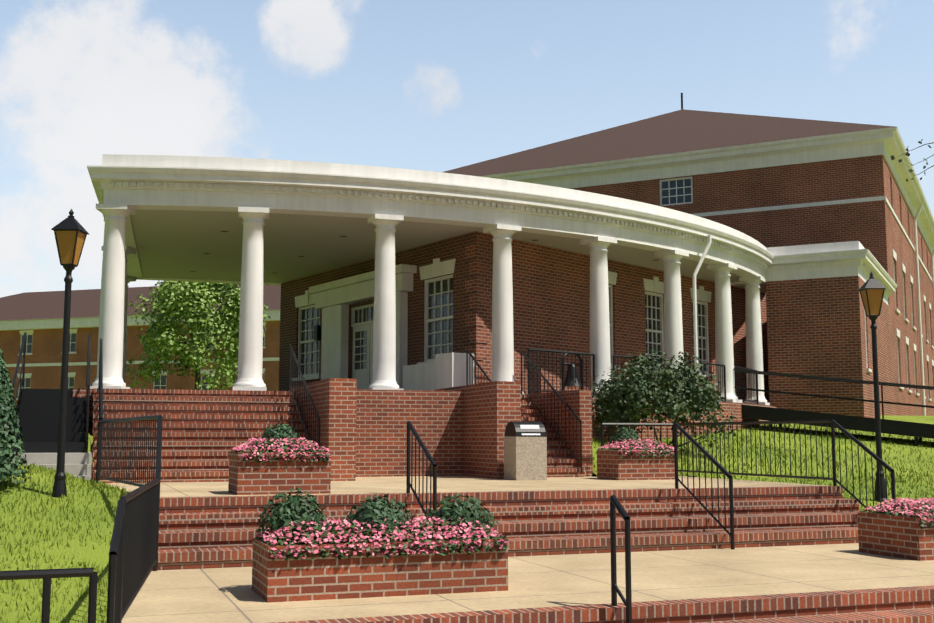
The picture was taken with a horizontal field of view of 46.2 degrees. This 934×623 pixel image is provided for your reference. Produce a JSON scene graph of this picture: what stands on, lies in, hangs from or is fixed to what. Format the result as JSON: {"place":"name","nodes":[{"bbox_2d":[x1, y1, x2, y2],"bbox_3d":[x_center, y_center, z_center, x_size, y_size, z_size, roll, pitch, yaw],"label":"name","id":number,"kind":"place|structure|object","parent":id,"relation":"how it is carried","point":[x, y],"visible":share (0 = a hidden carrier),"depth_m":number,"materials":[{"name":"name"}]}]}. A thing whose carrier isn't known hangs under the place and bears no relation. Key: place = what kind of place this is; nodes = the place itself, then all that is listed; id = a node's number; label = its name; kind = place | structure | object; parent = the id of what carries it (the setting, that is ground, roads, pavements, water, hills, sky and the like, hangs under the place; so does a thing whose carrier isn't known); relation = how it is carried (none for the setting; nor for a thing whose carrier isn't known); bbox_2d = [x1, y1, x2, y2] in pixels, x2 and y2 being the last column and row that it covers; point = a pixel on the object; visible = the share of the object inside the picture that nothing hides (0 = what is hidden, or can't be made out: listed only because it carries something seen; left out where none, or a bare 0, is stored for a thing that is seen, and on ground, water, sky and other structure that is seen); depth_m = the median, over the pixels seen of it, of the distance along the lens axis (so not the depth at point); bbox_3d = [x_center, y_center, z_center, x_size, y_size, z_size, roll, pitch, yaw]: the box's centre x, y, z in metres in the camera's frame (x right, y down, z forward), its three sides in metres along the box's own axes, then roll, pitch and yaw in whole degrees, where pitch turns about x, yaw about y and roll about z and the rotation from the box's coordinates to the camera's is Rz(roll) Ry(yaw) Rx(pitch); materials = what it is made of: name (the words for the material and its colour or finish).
{"place":"outdoors","nodes":[
{"label":"outdoors","id":0,"kind":"place"},
{"bbox_2d":[255,487,498,535],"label":"shrubs","id":1,"kind":"object","parent":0,"point":[297,505],"visible":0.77,"depth_m":10.19,"materials":[{"name":"green plant"}]},
{"bbox_2d":[92,209,766,401],"bbox_3d":[-0.936,0.303,26.008,18.370,3.410,10.583,0,-7,1],"label":"column shaft","id":2,"kind":"object","parent":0,"point":[113,310],"visible":0.77,"depth_m":22.89,"materials":[{"name":"white paint"}]},
{"bbox_2d":[0,415,933,622],"bbox_3d":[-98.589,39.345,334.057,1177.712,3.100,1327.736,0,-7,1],"label":"ground","id":3,"kind":"structure","parent":0,"point":[99,554],"depth_m":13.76,"materials":[{"name":"green plant"}]},
{"bbox_2d":[0,349,30,483],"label":"conifer","id":4,"kind":"object","parent":3,"relation":"on","point":[8,414],"visible":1,"depth_m":14.03,"materials":[{"name":"green plant"}]},
{"bbox_2d":[9,332,91,480],"bbox_3d":[-6.907,1.828,18.103,1.320,3.388,4.897,2,-7,-19],"label":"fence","id":5,"kind":"object","parent":3,"relation":"on","point":[38,411],"depth_m":18.08,"materials":[{"name":"black metal"}]},
{"bbox_2d":[51,208,89,497],"bbox_3d":[-5.160,0.607,14.056,0.370,3.930,0.370,0,-7,1],"label":"lamp","id":6,"kind":"object","parent":3,"relation":"on","point":[70,223],"depth_m":14.09,"materials":[{"name":"black metal"}]},
{"bbox_2d":[0,309,279,429],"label":"building","id":7,"kind":"structure","parent":3,"relation":"on","point":[46,345],"depth_m":86.99,"materials":[{"name":"brown brick"}]},
{"bbox_2d":[0,284,280,320],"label":"roof","id":8,"kind":"structure","parent":7,"relation":"on","point":[40,305],"depth_m":91.57,"materials":[{"name":"brown"}]},
{"bbox_2d":[126,280,269,389],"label":"tree","id":9,"kind":"object","parent":3,"relation":"on","point":[186,301],"depth_m":43.01,"materials":[{"name":"green plant"}]},
{"bbox_2d":[73,389,776,476],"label":"porch sides","id":10,"kind":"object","parent":3,"relation":"on","point":[735,408],"visible":0.15,"depth_m":25.14,"materials":[{"name":"red brick"}]},
{"bbox_2d":[90,204,769,404],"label":"column blocks","id":11,"kind":"structure","parent":10,"relation":"on","point":[263,210],"depth_m":23.16,"materials":[{"name":"white paint"}]},
{"bbox_2d":[87,154,896,305],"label":"entablature","id":12,"kind":"structure","parent":11,"relation":"on","point":[849,258],"depth_m":22.72,"materials":[{"name":"white paint"}]},
{"bbox_2d":[98,182,891,295],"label":"dentils","id":13,"kind":"object","parent":12,"relation":"on","point":[521,208],"visible":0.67,"depth_m":23.27,"materials":[{"name":"white paint"}]},
{"bbox_2d":[692,235,711,371],"bbox_3d":[5.787,0.112,26.792,0.531,4.050,0.090,2,-7,-16],"label":"downspout","id":14,"kind":"object","parent":12,"relation":"attached to","point":[695,298],"visible":0.9,"depth_m":26.75,"materials":[{"name":"white metal"}]},
{"bbox_2d":[561,351,582,390],"bbox_3d":[2.308,1.377,24.047,0.600,1.006,0.440,4,-8,-34],"label":"bell","id":15,"kind":"object","parent":10,"relation":"on","point":[568,382],"visible":0.67,"depth_m":23.94,"materials":[{"name":"black metal"}]},
{"bbox_2d":[0,338,895,622],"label":"railings","id":16,"kind":"object","parent":3,"relation":"on","point":[134,546],"visible":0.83,"depth_m":14.11,"materials":[{"name":"black metal"}]},
{"bbox_2d":[92,378,933,622],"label":"brick stairs","id":17,"kind":"structure","parent":3,"relation":"on","point":[460,430],"depth_m":19.14,"materials":[{"name":"red brick"}]},
{"bbox_2d":[92,388,933,622],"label":"brick steps","id":18,"kind":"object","parent":17,"relation":"attached to","point":[606,612],"visible":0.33,"depth_m":13.80,"materials":[{"name":"red brick"}]},
{"bbox_2d":[105,476,933,622],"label":"landings","id":19,"kind":"object","parent":3,"relation":"on","point":[217,595],"visible":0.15,"depth_m":11.11,"materials":[{"name":"concrete"}]},
{"bbox_2d":[228,437,330,494],"bbox_3d":[-2.437,2.018,14.235,1.180,0.764,0.919,2,-7,-19],"label":"planter","id":20,"kind":"object","parent":19,"relation":"on","point":[253,477],"depth_m":13.88,"materials":[{"name":"red brick"}]},
{"bbox_2d":[259,422,300,449],"bbox_3d":[-2.473,1.645,14.436,0.597,0.372,0.566,0,-7,1],"label":"shrub","id":21,"kind":"object","parent":20,"relation":"in","point":[281,432],"visible":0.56,"depth_m":14.32,"materials":[{"name":"green plant"}]},
{"bbox_2d":[231,439,329,462],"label":"flowers","id":22,"kind":"object","parent":20,"relation":"in","point":[284,447],"visible":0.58,"depth_m":13.98,"materials":[{"name":"pink plant"}]},
{"bbox_2d":[252,516,508,602],"bbox_3d":[-0.803,2.280,10.200,2.230,0.717,0.951,2,-7,-19],"label":"planter","id":23,"kind":"object","parent":19,"relation":"on","point":[281,579],"depth_m":9.83,"materials":[{"name":"red brick"}]},
{"bbox_2d":[279,539,448,544],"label":"planter soil","id":24,"kind":"structure","parent":23,"relation":"in","point":[373,541],"depth_m":10.51,"materials":[{"name":"brown soil"}]},
{"bbox_2d":[255,518,508,560],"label":"flowers","id":25,"kind":"object","parent":23,"relation":"in","point":[453,548],"visible":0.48,"depth_m":9.92,"materials":[{"name":"pink plant"}]},
{"bbox_2d":[504,437,546,479],"bbox_3d":[0.993,2.502,18.677,0.560,0.720,0.560,2,-7,-19],"label":"trash can body","id":26,"kind":"object","parent":19,"relation":"on","point":[525,458],"visible":1,"depth_m":18.43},
{"bbox_2d":[505,421,545,436],"bbox_3d":[0.993,2.012,18.734,0.540,0.257,0.540,2,-7,-19],"label":"trash can lid","id":27,"kind":"object","parent":26,"relation":"on","point":[513,429],"visible":0.94,"depth_m":18.55,"materials":[{"name":"silver metal"}]},
{"bbox_2d":[520,425,539,434],"bbox_3d":[1.073,2.004,18.510,0.340,0.170,0.070,2,-7,-19],"label":"trash flap","id":28,"kind":"object","parent":27,"relation":"attached to","point":[529,426],"visible":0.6,"depth_m":18.52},
{"bbox_2d":[597,439,674,479],"bbox_3d":[2.964,2.573,18.964,1.150,0.746,0.869,2,-7,-19],"label":"planter","id":29,"kind":"object","parent":19,"relation":"on","point":[612,465],"depth_m":18.65,"materials":[{"name":"red brick"}]},
{"bbox_2d":[610,426,642,447],"bbox_3d":[2.786,2.202,19.152,0.587,0.403,0.587,0,-7,1],"label":"shrub","id":30,"kind":"object","parent":29,"relation":"in","point":[624,435],"visible":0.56,"depth_m":19.03,"materials":[{"name":"green plant"}]},
{"bbox_2d":[598,439,678,457],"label":"flowers","id":31,"kind":"object","parent":29,"relation":"in","point":[646,449],"visible":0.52,"depth_m":18.73,"materials":[{"name":"pink plant"}]},
{"bbox_2d":[857,497,933,560],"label":"planter","id":32,"kind":"object","parent":19,"relation":"on","point":[904,537],"depth_m":13.05,"materials":[{"name":"red brick"}]},
{"bbox_2d":[859,499,933,528],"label":"flowers","id":33,"kind":"object","parent":32,"relation":"in","point":[923,525],"visible":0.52,"depth_m":13.09,"materials":[{"name":"pink plant"}]},
{"bbox_2d":[293,231,894,417],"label":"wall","id":34,"kind":"structure","parent":3,"relation":"on","point":[814,327],"depth_m":28.78,"materials":[{"name":"brown brick"}]},
{"bbox_2d":[314,325,321,340],"bbox_3d":[-4.011,0.581,29.597,0.200,0.400,0.200,5,-8,-34],"label":"wall lantern","id":35,"kind":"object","parent":34,"relation":"attached to","point":[317,332],"depth_m":29.51,"materials":[{"name":"black metal"}]},
{"bbox_2d":[279,231,475,390],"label":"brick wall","id":36,"kind":"structure","parent":34,"relation":"attached to","point":[442,250],"depth_m":26.03,"materials":[{"name":"brown brick"}]},
{"bbox_2d":[130,209,765,292],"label":"ceiling","id":37,"kind":"structure","parent":34,"relation":"on","point":[174,243],"depth_m":25.74,"materials":[{"name":"grey paint"}]},
{"bbox_2d":[190,231,657,273],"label":"ceiling lights","id":38,"kind":"object","parent":37,"relation":"attached to","point":[345,236],"visible":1,"depth_m":26.93,"materials":[{"name":"black metal"}]},
{"bbox_2d":[465,243,488,383],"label":"quoins","id":39,"kind":"object","parent":34,"relation":"attached to","point":[476,300],"visible":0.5,"depth_m":23.97,"materials":[{"name":"brick"}]},
{"bbox_2d":[592,348,738,449],"bbox_3d":[3.877,1.856,23.005,3.465,2.276,3.257,0,-7,1],"label":"bush","id":40,"kind":"object","parent":3,"relation":"on","point":[618,400],"depth_m":22.47,"materials":[{"name":"green plant"}]},
{"bbox_2d":[479,127,933,415],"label":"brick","id":41,"kind":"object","parent":3,"relation":"on","point":[874,229],"depth_m":40.62,"materials":[{"name":"brown brick"}]},
{"bbox_2d":[443,109,894,175],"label":"roof","id":42,"kind":"structure","parent":41,"relation":"on","point":[682,130],"depth_m":45.12,"materials":[{"name":"brown"}]},
{"bbox_2d":[681,93,682,109],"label":"lightning rod","id":43,"kind":"object","parent":42,"relation":"on","point":[681,101],"visible":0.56,"depth_m":52.21,"materials":[{"name":"black metal"}]},
{"bbox_2d":[733,369,933,445],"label":"ramp","id":44,"kind":"structure","parent":3,"relation":"on","point":[917,431],"depth_m":27.14,"materials":[{"name":"black metal"}]},
{"bbox_2d":[858,272,888,501],"bbox_3d":[6.774,1.228,18.119,0.370,3.830,0.370,0,-7,1],"label":"lamp","id":45,"kind":"object","parent":3,"relation":"on","point":[871,282],"depth_m":18.14,"materials":[{"name":"black metal"}]},
{"bbox_2d":[0,0,933,297],"label":"sky","id":46,"kind":"structure","parent":0,"point":[425,85],"materials":[{"name":"blue"}]},
{"bbox_2d":[902,142,933,176],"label":"twigs","id":47,"kind":"object","parent":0,"point":[923,160],"visible":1,"depth_m":16.18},
{"bbox_2d":[890,139,931,181],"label":"leaves","id":48,"kind":"object","parent":47,"relation":"attached to","point":[900,160],"visible":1,"depth_m":16.25,"materials":[{"name":"green plant"}]}
]}

